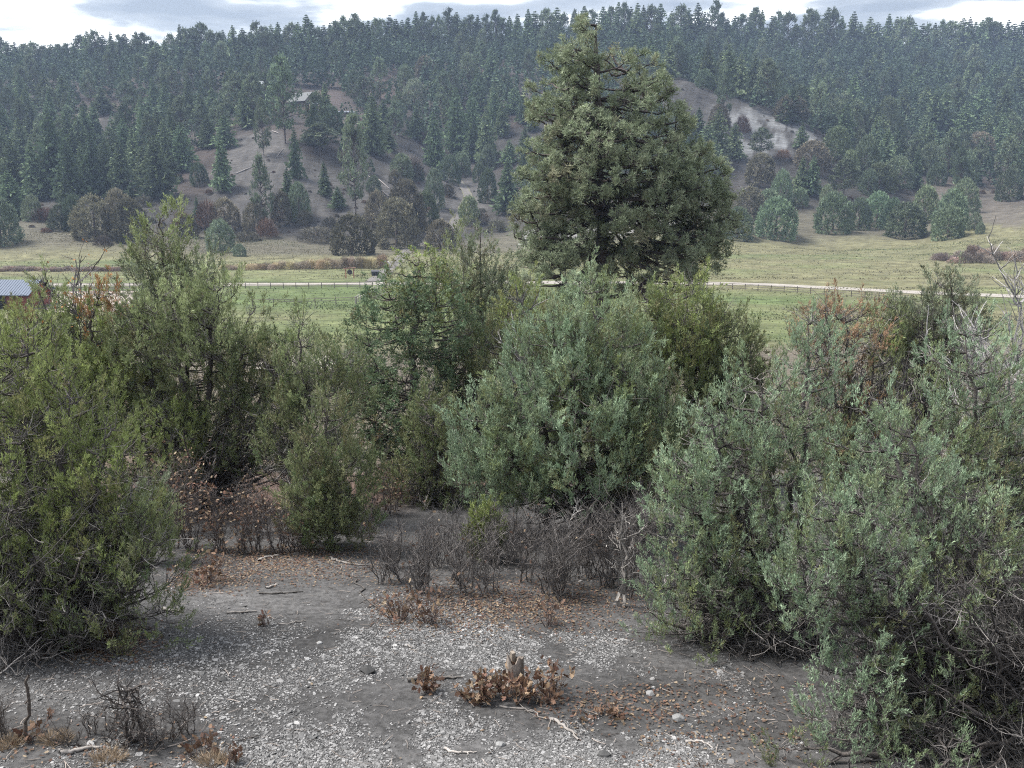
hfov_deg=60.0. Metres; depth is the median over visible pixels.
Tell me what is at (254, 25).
pine tree
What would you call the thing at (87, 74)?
pine tree
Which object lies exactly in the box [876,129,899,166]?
fir tree
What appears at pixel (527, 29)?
fir tree
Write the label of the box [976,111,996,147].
fir tree
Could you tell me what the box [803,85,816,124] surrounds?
fir tree
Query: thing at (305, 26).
fir tree
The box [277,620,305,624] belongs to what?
fallen stick
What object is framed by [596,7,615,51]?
fir tree
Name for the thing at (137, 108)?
fir tree
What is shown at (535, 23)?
fir tree
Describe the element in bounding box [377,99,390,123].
fir tree
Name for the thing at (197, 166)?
juniper tree
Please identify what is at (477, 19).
fir tree
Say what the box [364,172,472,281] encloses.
track
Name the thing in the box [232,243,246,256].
juniper tree
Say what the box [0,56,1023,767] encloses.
ground
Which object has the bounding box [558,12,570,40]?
pine tree
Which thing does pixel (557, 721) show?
fallen stick
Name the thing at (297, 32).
fir tree
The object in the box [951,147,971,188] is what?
pine tree
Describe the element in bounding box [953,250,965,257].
willow shrub
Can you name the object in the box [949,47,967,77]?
fir tree
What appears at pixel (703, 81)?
juniper tree
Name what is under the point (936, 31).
fir tree
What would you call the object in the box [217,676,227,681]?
stone
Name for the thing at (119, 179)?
fir tree
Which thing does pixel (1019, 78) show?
fir tree
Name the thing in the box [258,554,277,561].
fallen stick
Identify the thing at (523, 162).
fir tree
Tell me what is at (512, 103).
fir tree
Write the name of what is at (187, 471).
oak shrub
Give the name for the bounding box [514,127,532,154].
fir tree
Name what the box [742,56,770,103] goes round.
fir tree
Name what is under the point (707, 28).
fir tree
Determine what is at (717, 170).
pine tree
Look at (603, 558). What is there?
oak shrub
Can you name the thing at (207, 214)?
oak shrub
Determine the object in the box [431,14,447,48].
pine tree
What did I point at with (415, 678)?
fallen stick
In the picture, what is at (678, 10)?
pine tree
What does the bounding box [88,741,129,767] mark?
grass tuft
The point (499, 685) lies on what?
oak sprout
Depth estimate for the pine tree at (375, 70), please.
434.25 m
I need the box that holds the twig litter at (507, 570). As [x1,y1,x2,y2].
[0,531,1013,767]
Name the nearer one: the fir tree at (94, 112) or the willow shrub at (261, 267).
the willow shrub at (261, 267)
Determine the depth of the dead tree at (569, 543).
10.74 m
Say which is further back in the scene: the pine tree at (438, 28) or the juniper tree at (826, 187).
the pine tree at (438, 28)
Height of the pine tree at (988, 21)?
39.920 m
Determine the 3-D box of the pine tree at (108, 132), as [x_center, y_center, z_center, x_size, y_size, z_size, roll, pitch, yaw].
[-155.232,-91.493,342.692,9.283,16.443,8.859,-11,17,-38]
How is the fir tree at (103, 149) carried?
on the ground at (398, 694)
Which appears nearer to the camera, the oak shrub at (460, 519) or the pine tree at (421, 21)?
the oak shrub at (460, 519)
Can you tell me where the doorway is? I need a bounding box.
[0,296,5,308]
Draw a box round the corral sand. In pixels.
[47,291,135,311]
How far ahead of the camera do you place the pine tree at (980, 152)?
392.20 m
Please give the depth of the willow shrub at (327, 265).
209.28 m
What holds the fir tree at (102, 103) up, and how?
on the ground at (398, 694)
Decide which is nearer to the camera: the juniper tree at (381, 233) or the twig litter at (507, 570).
the twig litter at (507, 570)
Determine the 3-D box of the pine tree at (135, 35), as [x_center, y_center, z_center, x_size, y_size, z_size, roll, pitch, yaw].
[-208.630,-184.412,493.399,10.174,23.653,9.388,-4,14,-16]
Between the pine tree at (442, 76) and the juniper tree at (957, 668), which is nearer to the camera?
the juniper tree at (957, 668)
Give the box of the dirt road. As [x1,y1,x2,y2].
[48,281,1023,297]
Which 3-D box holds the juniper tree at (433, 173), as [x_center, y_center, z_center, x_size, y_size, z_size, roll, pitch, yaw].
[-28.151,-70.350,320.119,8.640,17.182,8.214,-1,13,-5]
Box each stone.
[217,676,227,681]
[359,665,374,674]
[496,741,504,746]
[597,749,610,757]
[646,690,654,695]
[672,713,684,721]
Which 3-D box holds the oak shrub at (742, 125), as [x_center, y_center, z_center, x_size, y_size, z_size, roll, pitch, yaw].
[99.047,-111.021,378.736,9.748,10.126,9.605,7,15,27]
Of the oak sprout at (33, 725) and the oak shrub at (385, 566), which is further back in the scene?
the oak shrub at (385, 566)
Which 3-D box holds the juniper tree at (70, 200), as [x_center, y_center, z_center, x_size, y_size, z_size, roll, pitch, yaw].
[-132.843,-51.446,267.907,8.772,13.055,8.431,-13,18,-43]
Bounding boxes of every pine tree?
[0,37,7,58]
[0,78,5,105]
[8,63,35,96]
[14,43,39,61]
[19,40,46,71]
[23,54,41,91]
[24,131,42,160]
[30,113,52,143]
[35,44,50,77]
[37,85,60,109]
[50,43,67,70]
[53,116,64,133]
[58,42,75,65]
[58,104,80,131]
[69,34,84,52]
[79,68,97,102]
[82,27,105,77]
[98,126,122,153]
[111,102,136,134]
[112,33,126,57]
[112,118,127,138]
[114,80,137,106]
[122,86,140,117]
[127,31,156,59]
[128,31,145,64]
[130,53,146,82]
[134,86,146,95]
[137,111,158,152]
[146,50,163,82]
[153,61,173,91]
[160,33,183,62]
[165,95,195,133]
[172,25,198,61]
[184,26,203,62]
[188,21,210,55]
[191,104,206,136]
[199,40,213,76]
[200,68,218,102]
[201,28,218,60]
[207,98,226,134]
[209,31,225,52]
[212,40,228,75]
[213,103,231,129]
[220,80,235,115]
[222,72,248,106]
[233,72,253,105]
[237,71,266,116]
[240,61,254,87]
[245,33,257,51]
[246,20,272,51]
[247,151,274,227]
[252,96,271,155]
[253,47,267,80]
[254,71,273,102]
[258,25,272,56]
[258,31,272,60]
[262,52,305,143]
[266,30,286,62]
[266,87,289,118]
[281,22,299,51]
[298,121,340,154]
[301,90,331,126]
[311,26,324,46]
[312,113,324,138]
[323,19,345,53]
[325,40,346,76]
[330,14,353,47]
[336,111,369,213]
[344,12,363,44]
[345,69,362,101]
[346,75,381,109]
[350,20,370,53]
[367,17,385,65]
[368,55,389,98]
[378,16,389,49]
[384,101,406,138]
[389,90,406,122]
[395,66,413,94]
[413,11,433,50]
[421,15,440,48]
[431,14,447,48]
[431,68,452,106]
[435,6,457,50]
[435,87,448,111]
[452,30,467,57]
[455,51,478,79]
[457,56,476,87]
[458,38,480,61]
[463,14,479,45]
[475,13,494,54]
[475,29,485,58]
[475,40,487,74]
[477,29,488,54]
[488,9,501,50]
[490,17,508,45]
[521,49,535,77]
[533,7,561,41]
[534,26,555,49]
[534,35,548,64]
[547,64,561,94]
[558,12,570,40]
[567,8,576,41]
[588,9,605,43]
[607,5,616,29]
[615,2,630,39]
[636,54,655,82]
[637,108,650,138]
[642,4,661,36]
[646,23,665,49]
[667,2,693,41]
[668,27,680,42]
[668,106,686,131]
[669,24,684,43]
[671,36,683,52]
[673,41,685,79]
[676,44,691,78]
[702,35,718,57]
[706,0,725,35]
[707,162,723,185]
[713,63,735,116]
[715,13,726,36]
[715,25,726,54]
[715,50,730,77]
[718,36,738,55]
[731,12,757,45]
[746,6,765,40]
[748,49,760,61]
[749,126,774,151]
[750,63,771,103]
[753,57,781,109]
[756,38,768,58]
[768,33,787,62]
[768,68,788,103]
[770,9,786,41]
[779,10,800,46]
[780,74,797,108]
[787,24,810,52]
[793,83,808,109]
[800,8,818,56]
[805,9,821,46]
[807,95,817,121]
[808,81,829,128]
[809,58,829,79]
[821,6,844,53]
[824,47,835,74]
[825,77,834,98]
[827,157,863,196]
[828,98,856,126]
[834,75,846,97]
[837,91,852,106]
[850,98,869,133]
[851,128,868,148]
[854,110,872,135]
[878,69,892,98]
[890,17,914,59]
[895,120,909,146]
[902,14,914,43]
[906,132,923,152]
[921,22,936,48]
[937,128,960,172]
[938,19,952,47]
[940,20,963,53]
[941,103,958,129]
[949,74,963,100]
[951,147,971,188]
[953,87,972,108]
[960,129,975,151]
[965,43,985,63]
[965,63,990,88]
[967,72,982,100]
[973,141,990,167]
[977,59,987,79]
[982,16,1000,53]
[985,21,1003,51]
[992,72,1012,98]
[993,135,1023,175]
[995,83,1015,108]
[1004,111,1023,138]
[1004,122,1023,161]
[1010,65,1023,78]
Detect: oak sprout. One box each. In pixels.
[10,707,57,744]
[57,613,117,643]
[166,541,227,584]
[179,724,218,759]
[214,741,242,766]
[256,609,271,626]
[368,578,418,623]
[404,583,445,624]
[411,662,444,698]
[453,666,497,707]
[488,661,533,704]
[519,655,574,704]
[530,595,565,626]
[571,698,626,727]
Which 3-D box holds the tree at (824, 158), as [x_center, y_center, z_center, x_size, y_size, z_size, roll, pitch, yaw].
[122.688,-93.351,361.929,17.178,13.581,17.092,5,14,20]
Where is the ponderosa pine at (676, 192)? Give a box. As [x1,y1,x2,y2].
[497,11,752,387]
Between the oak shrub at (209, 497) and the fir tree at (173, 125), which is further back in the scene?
the fir tree at (173, 125)
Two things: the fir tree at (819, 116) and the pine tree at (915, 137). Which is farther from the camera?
the fir tree at (819, 116)
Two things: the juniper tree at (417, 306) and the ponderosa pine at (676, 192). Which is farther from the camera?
the ponderosa pine at (676, 192)
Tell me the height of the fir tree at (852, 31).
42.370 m
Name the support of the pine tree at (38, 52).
on the ground at (398, 694)
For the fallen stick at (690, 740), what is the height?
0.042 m
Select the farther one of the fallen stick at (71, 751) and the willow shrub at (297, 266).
the willow shrub at (297, 266)
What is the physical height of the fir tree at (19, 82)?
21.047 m
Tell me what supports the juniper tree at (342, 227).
on the ground at (398, 694)
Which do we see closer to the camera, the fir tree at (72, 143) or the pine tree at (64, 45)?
the fir tree at (72, 143)
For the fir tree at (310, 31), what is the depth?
509.65 m
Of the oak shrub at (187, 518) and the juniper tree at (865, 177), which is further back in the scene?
the juniper tree at (865, 177)
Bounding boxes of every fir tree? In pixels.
[0,41,16,75]
[0,103,19,141]
[0,139,28,200]
[0,170,33,218]
[7,73,37,113]
[7,118,41,163]
[9,42,20,64]
[16,141,52,199]
[17,87,38,125]
[22,102,37,138]
[23,108,70,199]
[27,163,55,200]
[30,73,50,108]
[40,44,59,76]
[42,90,58,127]
[47,139,91,202]
[52,75,78,111]
[56,178,75,205]
[57,109,74,150]
[64,129,85,163]
[66,45,81,71]
[69,117,98,164]
[73,106,101,150]
[75,133,107,195]
[75,144,84,174]
[77,31,100,77]
[78,101,88,123]
[84,35,108,68]
[88,101,106,143]
[89,87,117,115]
[93,138,115,193]
[101,139,137,197]
[105,31,120,76]
[105,110,135,137]
[105,141,115,168]
[112,118,133,162]
[113,33,132,72]
[124,127,143,178]
[129,95,146,131]
[130,147,151,186]
[133,135,180,200]
[135,103,153,150]
[137,44,179,76]
[143,40,155,61]
[144,76,163,115]
[149,120,174,164]
[151,108,165,145]
[153,87,179,118]
[157,72,170,97]
[160,40,176,68]
[162,146,183,181]
[164,120,179,152]
[164,122,201,172]
[165,111,175,138]
[174,24,189,63]
[182,79,195,121]
[190,93,209,124]
[190,197,205,229]
[196,115,216,148]
[204,87,218,111]
[208,135,236,192]
[209,115,238,147]
[218,71,236,112]
[219,65,234,94]
[225,25,239,67]
[229,87,257,128]
[231,28,255,68]
[234,79,252,118]
[267,24,274,63]
[272,22,282,54]
[278,167,297,208]
[284,127,307,178]
[287,22,309,66]
[299,102,327,144]
[301,15,316,65]
[303,20,320,65]
[311,25,335,66]
[317,161,332,196]
[318,82,335,127]
[323,23,335,67]
[326,187,346,209]
[341,20,362,62]
[355,93,392,155]
[358,21,384,64]
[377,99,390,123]
[380,15,393,61]
[383,19,405,62]
[383,127,398,148]
[399,20,407,39]
[401,17,422,53]
[402,107,428,140]
[411,11,429,55]
[413,53,428,79]
[421,109,445,167]
[440,87,461,123]
[441,84,465,153]
[446,12,464,52]
[447,17,472,55]
[461,94,480,151]
[461,121,482,161]
[465,72,487,113]
[467,65,485,89]
[472,15,484,58]
[473,106,500,162]
[481,50,504,85]
[484,81,503,118]
[487,87,500,132]
[489,160,523,214]
[491,103,510,136]
[496,73,517,98]
[496,139,518,163]
[501,16,513,57]
[503,87,520,114]
[506,14,523,53]
[512,143,534,187]
[514,91,528,123]
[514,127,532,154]
[519,9,538,58]
[519,11,547,59]
[523,120,541,131]
[549,7,568,45]
[571,6,590,45]
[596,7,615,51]
[606,83,613,104]
[607,2,623,43]
[609,47,622,77]
[621,44,643,87]
[622,7,633,46]
[624,3,646,48]
[636,44,666,83]
[640,5,649,31]
[644,36,662,71]
[648,3,671,40]
[648,101,666,145]
[660,115,676,139]
[662,41,681,79]
[666,11,676,30]
[676,137,687,165]
[681,8,697,46]
[685,3,709,50]
[687,107,706,149]
[694,43,716,86]
[700,12,710,39]
[701,122,727,169]
[704,107,736,162]
[712,45,741,93]
[718,18,738,54]
[725,122,747,160]
[729,52,750,99]
[731,16,746,46]
[742,11,757,46]
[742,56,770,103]
[753,10,767,40]
[765,16,781,56]
[775,87,806,123]
[791,122,809,147]
[792,157,809,191]
[800,51,822,84]
[800,155,822,194]
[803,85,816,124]
[804,94,832,130]
[807,7,845,63]
[807,73,831,106]
[814,19,827,58]
[823,71,838,93]
[831,102,856,145]
[834,16,850,47]
[839,11,864,57]
[841,74,863,108]
[856,22,864,55]
[856,22,894,63]
[856,59,879,98]
[857,17,885,57]
[864,95,872,110]
[865,114,881,151]
[868,102,892,134]
[870,47,894,78]
[873,65,901,103]
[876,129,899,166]
[879,114,895,150]
[882,13,892,53]
[885,16,907,64]
[891,116,906,148]
[893,135,910,156]
[897,87,915,127]
[905,23,921,59]
[905,144,924,169]
[906,149,924,188]
[911,62,927,97]
[912,85,931,119]
[912,121,932,157]
[915,89,950,139]
[917,24,935,60]
[921,124,939,163]
[927,59,952,95]
[927,121,941,142]
[930,23,942,56]
[940,85,955,126]
[941,126,965,175]
[947,18,980,59]
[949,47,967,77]
[950,100,980,140]
[951,87,970,124]
[961,59,980,93]
[965,17,975,43]
[970,22,988,53]
[971,85,994,126]
[973,20,994,63]
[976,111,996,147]
[984,62,1002,98]
[989,22,1007,59]
[991,23,1023,65]
[991,87,1014,130]
[991,113,1008,153]
[993,122,1016,161]
[1000,66,1023,106]
[1001,19,1012,45]
[1009,138,1023,180]
[1015,21,1023,50]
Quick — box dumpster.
[371,270,379,275]
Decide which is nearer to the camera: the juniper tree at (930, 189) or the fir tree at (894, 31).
the juniper tree at (930, 189)
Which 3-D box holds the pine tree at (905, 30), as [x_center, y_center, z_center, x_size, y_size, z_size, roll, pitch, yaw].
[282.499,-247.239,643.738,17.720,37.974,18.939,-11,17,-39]
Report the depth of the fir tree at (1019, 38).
655.49 m
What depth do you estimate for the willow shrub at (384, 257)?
213.05 m
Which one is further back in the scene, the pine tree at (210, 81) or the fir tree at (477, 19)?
the fir tree at (477, 19)
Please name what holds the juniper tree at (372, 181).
on the ground at (398, 694)
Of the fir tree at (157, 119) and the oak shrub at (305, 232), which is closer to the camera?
the oak shrub at (305, 232)
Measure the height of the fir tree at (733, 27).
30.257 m
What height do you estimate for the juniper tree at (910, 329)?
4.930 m
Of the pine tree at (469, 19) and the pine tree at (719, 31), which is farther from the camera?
the pine tree at (719, 31)
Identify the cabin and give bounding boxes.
[287,92,317,110]
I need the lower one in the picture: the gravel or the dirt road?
the gravel
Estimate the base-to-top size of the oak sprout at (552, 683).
0.455 m
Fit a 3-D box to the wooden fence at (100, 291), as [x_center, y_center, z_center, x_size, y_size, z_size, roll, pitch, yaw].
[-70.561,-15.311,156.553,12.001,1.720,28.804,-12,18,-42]
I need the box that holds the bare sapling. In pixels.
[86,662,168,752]
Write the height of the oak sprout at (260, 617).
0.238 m
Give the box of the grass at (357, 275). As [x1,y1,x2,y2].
[0,221,1023,342]
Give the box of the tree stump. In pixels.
[506,650,523,688]
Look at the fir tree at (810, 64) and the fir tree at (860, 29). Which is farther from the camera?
the fir tree at (860, 29)
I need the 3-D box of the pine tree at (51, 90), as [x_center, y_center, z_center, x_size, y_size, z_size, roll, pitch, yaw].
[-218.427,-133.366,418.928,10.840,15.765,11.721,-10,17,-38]
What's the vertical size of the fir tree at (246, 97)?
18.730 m
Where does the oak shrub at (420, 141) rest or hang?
on the ground at (398, 694)
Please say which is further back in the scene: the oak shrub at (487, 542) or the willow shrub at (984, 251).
the willow shrub at (984, 251)
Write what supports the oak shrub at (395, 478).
on the ground at (398, 694)
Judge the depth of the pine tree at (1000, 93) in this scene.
491.88 m
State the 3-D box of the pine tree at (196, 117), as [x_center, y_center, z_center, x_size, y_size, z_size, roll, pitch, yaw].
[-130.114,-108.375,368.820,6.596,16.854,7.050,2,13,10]
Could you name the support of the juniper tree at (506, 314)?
on the ground at (398, 694)
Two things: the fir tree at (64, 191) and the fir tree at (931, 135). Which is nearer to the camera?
the fir tree at (64, 191)
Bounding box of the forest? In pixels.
[0,21,1023,186]
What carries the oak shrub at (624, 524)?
on the ground at (398, 694)
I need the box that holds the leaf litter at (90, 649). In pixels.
[0,511,870,767]
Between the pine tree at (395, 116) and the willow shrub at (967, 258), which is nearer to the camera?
the willow shrub at (967, 258)
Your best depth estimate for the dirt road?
180.13 m
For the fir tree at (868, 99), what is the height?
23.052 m
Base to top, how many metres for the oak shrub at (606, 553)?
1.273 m
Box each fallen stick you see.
[58,741,98,754]
[227,610,256,613]
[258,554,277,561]
[259,590,302,593]
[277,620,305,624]
[329,556,366,565]
[354,579,380,612]
[407,674,462,681]
[444,747,476,754]
[499,704,546,719]
[550,717,579,740]
[685,739,712,747]
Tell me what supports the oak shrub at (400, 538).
on the ground at (398, 694)
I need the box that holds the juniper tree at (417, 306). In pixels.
[323,242,491,492]
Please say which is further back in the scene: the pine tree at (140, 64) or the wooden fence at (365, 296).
the pine tree at (140, 64)
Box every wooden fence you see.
[52,281,372,288]
[57,288,131,310]
[252,296,356,306]
[355,284,384,302]
[694,282,908,299]
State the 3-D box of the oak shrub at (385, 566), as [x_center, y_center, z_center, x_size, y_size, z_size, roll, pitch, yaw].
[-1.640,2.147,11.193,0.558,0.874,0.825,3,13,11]
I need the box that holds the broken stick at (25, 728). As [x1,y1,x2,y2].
[23,674,30,741]
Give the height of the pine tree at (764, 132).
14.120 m
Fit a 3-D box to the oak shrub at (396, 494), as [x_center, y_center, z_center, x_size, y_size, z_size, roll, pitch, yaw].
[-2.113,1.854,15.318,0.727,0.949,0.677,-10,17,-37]
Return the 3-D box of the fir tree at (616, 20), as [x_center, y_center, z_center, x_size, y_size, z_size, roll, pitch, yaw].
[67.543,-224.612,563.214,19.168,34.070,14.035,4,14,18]
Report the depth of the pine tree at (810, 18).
637.60 m
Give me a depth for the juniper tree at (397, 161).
339.27 m
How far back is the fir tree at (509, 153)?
379.72 m
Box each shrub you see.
[0,693,19,739]
[9,266,23,271]
[20,266,34,271]
[28,206,55,220]
[40,228,54,232]
[43,700,132,747]
[52,266,63,271]
[92,234,113,246]
[99,266,118,271]
[117,692,203,755]
[119,458,186,555]
[133,195,154,205]
[145,437,222,531]
[152,461,228,551]
[156,478,199,548]
[162,692,202,734]
[168,210,190,230]
[190,474,243,552]
[194,198,223,229]
[196,488,266,556]
[203,188,212,193]
[218,493,284,552]
[225,452,280,532]
[228,265,237,269]
[232,231,264,241]
[244,491,305,554]
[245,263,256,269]
[254,216,281,237]
[256,263,267,269]
[265,264,277,269]
[266,503,315,553]
[269,261,279,268]
[275,260,286,268]
[284,261,296,268]
[288,262,300,269]
[294,210,316,224]
[294,225,332,240]
[299,260,311,269]
[306,258,314,268]
[313,258,325,269]
[317,259,331,268]
[320,215,335,228]
[329,259,336,267]
[330,259,346,268]
[339,256,348,267]
[346,255,355,267]
[347,509,383,538]
[351,257,363,268]
[353,486,387,521]
[359,529,401,584]
[362,258,372,268]
[364,256,380,267]
[372,462,409,514]
[372,508,411,566]
[375,253,390,267]
[375,521,426,580]
[378,454,414,500]
[388,516,453,590]
[398,154,427,177]
[398,529,443,595]
[404,493,452,567]
[417,130,430,145]
[418,496,464,563]
[431,516,488,591]
[438,510,478,579]
[440,184,456,195]
[448,502,475,531]
[450,504,511,576]
[458,503,529,595]
[470,505,524,569]
[472,212,489,223]
[479,498,531,564]
[480,486,511,540]
[485,218,509,230]
[488,500,541,567]
[499,499,559,582]
[507,507,532,546]
[522,509,598,593]
[523,506,585,595]
[529,510,582,602]
[531,496,566,538]
[540,502,595,585]
[553,493,614,578]
[565,493,611,578]
[575,484,653,586]
[577,496,635,589]
[589,469,659,584]
[595,476,673,598]
[611,479,679,582]
[734,115,751,133]
[774,148,791,158]
[932,252,949,260]
[946,256,964,263]
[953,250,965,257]
[958,252,974,263]
[964,243,976,259]
[972,251,989,263]
[973,248,993,261]
[980,255,995,263]
[988,244,1001,260]
[1000,250,1012,259]
[1003,251,1019,261]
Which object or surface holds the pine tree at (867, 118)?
on the ground at (398, 694)
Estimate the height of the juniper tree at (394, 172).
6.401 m
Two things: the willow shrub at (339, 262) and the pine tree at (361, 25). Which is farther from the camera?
the pine tree at (361, 25)
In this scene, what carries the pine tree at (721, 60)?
on the ground at (398, 694)
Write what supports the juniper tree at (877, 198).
on the ground at (398, 694)
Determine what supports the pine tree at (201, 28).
on the ground at (398, 694)
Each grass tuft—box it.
[0,729,24,751]
[32,724,74,750]
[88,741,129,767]
[189,742,231,767]
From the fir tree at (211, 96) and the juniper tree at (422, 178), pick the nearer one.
the juniper tree at (422, 178)
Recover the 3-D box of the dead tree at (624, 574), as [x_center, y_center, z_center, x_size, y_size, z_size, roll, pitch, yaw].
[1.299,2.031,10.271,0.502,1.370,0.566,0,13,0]
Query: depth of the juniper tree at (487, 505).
12.36 m
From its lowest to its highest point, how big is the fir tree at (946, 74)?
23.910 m
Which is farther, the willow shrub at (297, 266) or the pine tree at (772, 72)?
the pine tree at (772, 72)
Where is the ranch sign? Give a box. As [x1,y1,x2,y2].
[343,267,355,277]
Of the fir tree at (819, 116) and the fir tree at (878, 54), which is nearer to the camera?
the fir tree at (819, 116)
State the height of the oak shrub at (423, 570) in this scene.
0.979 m
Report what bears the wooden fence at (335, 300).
on the ground at (398, 694)
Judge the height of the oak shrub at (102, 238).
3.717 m
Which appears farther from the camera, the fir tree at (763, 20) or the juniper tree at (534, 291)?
the fir tree at (763, 20)
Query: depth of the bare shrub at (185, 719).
7.03 m
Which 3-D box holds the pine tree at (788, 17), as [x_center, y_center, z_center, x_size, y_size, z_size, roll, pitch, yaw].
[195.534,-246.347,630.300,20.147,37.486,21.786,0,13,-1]
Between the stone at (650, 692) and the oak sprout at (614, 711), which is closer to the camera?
the oak sprout at (614, 711)
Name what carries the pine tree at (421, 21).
on the ground at (398, 694)
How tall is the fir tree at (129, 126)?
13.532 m
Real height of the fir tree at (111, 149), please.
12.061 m
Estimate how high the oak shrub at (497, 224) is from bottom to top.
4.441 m
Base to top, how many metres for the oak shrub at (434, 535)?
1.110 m
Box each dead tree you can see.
[15,229,122,487]
[475,284,548,493]
[560,499,581,596]
[604,502,645,607]
[909,216,1023,518]
[940,257,1023,530]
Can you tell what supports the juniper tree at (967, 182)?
on the ground at (398, 694)
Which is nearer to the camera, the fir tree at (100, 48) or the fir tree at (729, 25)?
the fir tree at (100, 48)
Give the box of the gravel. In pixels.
[0,546,1023,767]
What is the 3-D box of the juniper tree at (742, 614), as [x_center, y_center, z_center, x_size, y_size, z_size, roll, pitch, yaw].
[2.500,1.164,9.186,2.837,4.157,2.423,0,13,0]
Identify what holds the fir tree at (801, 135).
on the ground at (398, 694)
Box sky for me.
[0,0,1023,65]
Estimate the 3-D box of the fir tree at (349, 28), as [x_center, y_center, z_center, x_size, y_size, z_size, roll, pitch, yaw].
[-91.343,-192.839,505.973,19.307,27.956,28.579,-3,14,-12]
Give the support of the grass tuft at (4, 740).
on the ground at (398, 694)
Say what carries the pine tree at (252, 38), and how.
on the ground at (398, 694)
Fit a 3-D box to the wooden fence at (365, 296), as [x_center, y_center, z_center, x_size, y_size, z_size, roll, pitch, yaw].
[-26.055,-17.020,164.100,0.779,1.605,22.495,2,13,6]
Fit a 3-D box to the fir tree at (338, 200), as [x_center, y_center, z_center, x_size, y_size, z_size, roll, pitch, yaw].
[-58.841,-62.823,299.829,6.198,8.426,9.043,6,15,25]
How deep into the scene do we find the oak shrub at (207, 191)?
310.60 m
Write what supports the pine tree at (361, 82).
on the ground at (398, 694)
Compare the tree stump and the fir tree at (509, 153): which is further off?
the fir tree at (509, 153)
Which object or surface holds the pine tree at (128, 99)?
on the ground at (398, 694)
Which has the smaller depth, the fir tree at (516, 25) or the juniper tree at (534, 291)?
the juniper tree at (534, 291)
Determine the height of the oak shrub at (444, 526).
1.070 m
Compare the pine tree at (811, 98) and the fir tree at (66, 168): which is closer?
the fir tree at (66, 168)
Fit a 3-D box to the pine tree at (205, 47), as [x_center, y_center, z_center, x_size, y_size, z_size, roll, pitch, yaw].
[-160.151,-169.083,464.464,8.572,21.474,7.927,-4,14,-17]
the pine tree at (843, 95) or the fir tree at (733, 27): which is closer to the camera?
the pine tree at (843, 95)
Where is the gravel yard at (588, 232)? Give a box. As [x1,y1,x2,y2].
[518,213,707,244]
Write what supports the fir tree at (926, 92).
on the ground at (398, 694)
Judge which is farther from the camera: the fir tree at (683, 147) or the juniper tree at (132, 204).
the fir tree at (683, 147)
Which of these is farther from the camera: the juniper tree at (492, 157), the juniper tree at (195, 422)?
the juniper tree at (492, 157)
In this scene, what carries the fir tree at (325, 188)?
on the ground at (398, 694)
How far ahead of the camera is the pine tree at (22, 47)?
522.41 m
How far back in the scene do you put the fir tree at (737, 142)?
361.91 m
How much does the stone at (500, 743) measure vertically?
0.046 m
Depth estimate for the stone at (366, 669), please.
8.34 m
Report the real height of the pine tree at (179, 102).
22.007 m
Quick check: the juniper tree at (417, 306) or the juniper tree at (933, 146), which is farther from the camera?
the juniper tree at (933, 146)
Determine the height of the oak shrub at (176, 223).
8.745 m
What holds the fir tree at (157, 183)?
on the ground at (398, 694)
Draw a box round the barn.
[0,279,54,308]
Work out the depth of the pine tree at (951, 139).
376.43 m
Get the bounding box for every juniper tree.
[0,197,25,247]
[0,253,179,502]
[0,292,211,678]
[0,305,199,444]
[20,194,43,221]
[45,203,73,230]
[58,193,86,231]
[68,193,112,240]
[88,250,315,521]
[100,187,140,239]
[108,192,237,452]
[109,197,150,243]
[177,215,200,237]
[189,162,208,185]
[204,218,235,251]
[209,196,242,228]
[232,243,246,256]
[241,201,265,232]
[243,291,377,507]
[249,322,382,432]
[263,380,389,558]
[269,190,292,224]
[286,181,312,221]
[321,104,343,133]
[323,242,491,492]
[328,211,377,255]
[338,151,350,165]
[362,187,393,231]
[365,174,381,192]
[372,196,422,249]
[379,366,486,511]
[388,169,401,184]
[388,178,428,237]
[389,153,414,179]
[396,63,414,84]
[402,77,427,109]
[407,163,425,180]
[413,189,439,228]
[413,196,542,460]
[414,55,434,81]
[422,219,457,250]
[424,166,445,209]
[425,271,575,482]
[432,245,695,544]
[439,153,462,184]
[453,492,508,561]
[455,150,470,175]
[458,194,480,225]
[472,162,483,182]
[477,167,497,203]
[479,143,496,169]
[500,260,668,445]
[520,167,539,201]
[606,254,790,500]
[619,294,866,666]
[695,68,714,89]
[706,103,731,130]
[722,206,754,241]
[734,185,764,219]
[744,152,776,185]
[748,366,1023,767]
[754,195,799,240]
[758,188,780,215]
[763,278,926,572]
[770,93,811,121]
[771,168,792,205]
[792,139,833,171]
[792,187,809,206]
[812,189,857,234]
[817,123,853,163]
[819,184,834,204]
[842,149,859,180]
[848,196,873,230]
[853,251,1004,468]
[854,133,880,179]
[857,167,879,195]
[860,298,1023,609]
[861,190,890,227]
[864,160,898,193]
[877,93,898,137]
[877,197,903,229]
[881,154,917,189]
[883,199,927,239]
[911,184,939,223]
[920,140,944,174]
[926,161,948,185]
[928,204,966,241]
[930,186,971,233]
[951,175,982,212]
[952,149,980,186]
[966,212,982,230]
[968,130,996,156]
[975,222,985,234]
[993,166,1023,201]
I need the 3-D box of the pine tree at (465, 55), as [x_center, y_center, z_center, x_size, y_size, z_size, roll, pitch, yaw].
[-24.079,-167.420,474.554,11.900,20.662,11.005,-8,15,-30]
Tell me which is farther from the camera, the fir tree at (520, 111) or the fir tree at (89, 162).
the fir tree at (520, 111)
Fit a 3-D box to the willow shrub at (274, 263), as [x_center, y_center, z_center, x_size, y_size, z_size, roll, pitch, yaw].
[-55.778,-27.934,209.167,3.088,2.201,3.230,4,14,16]

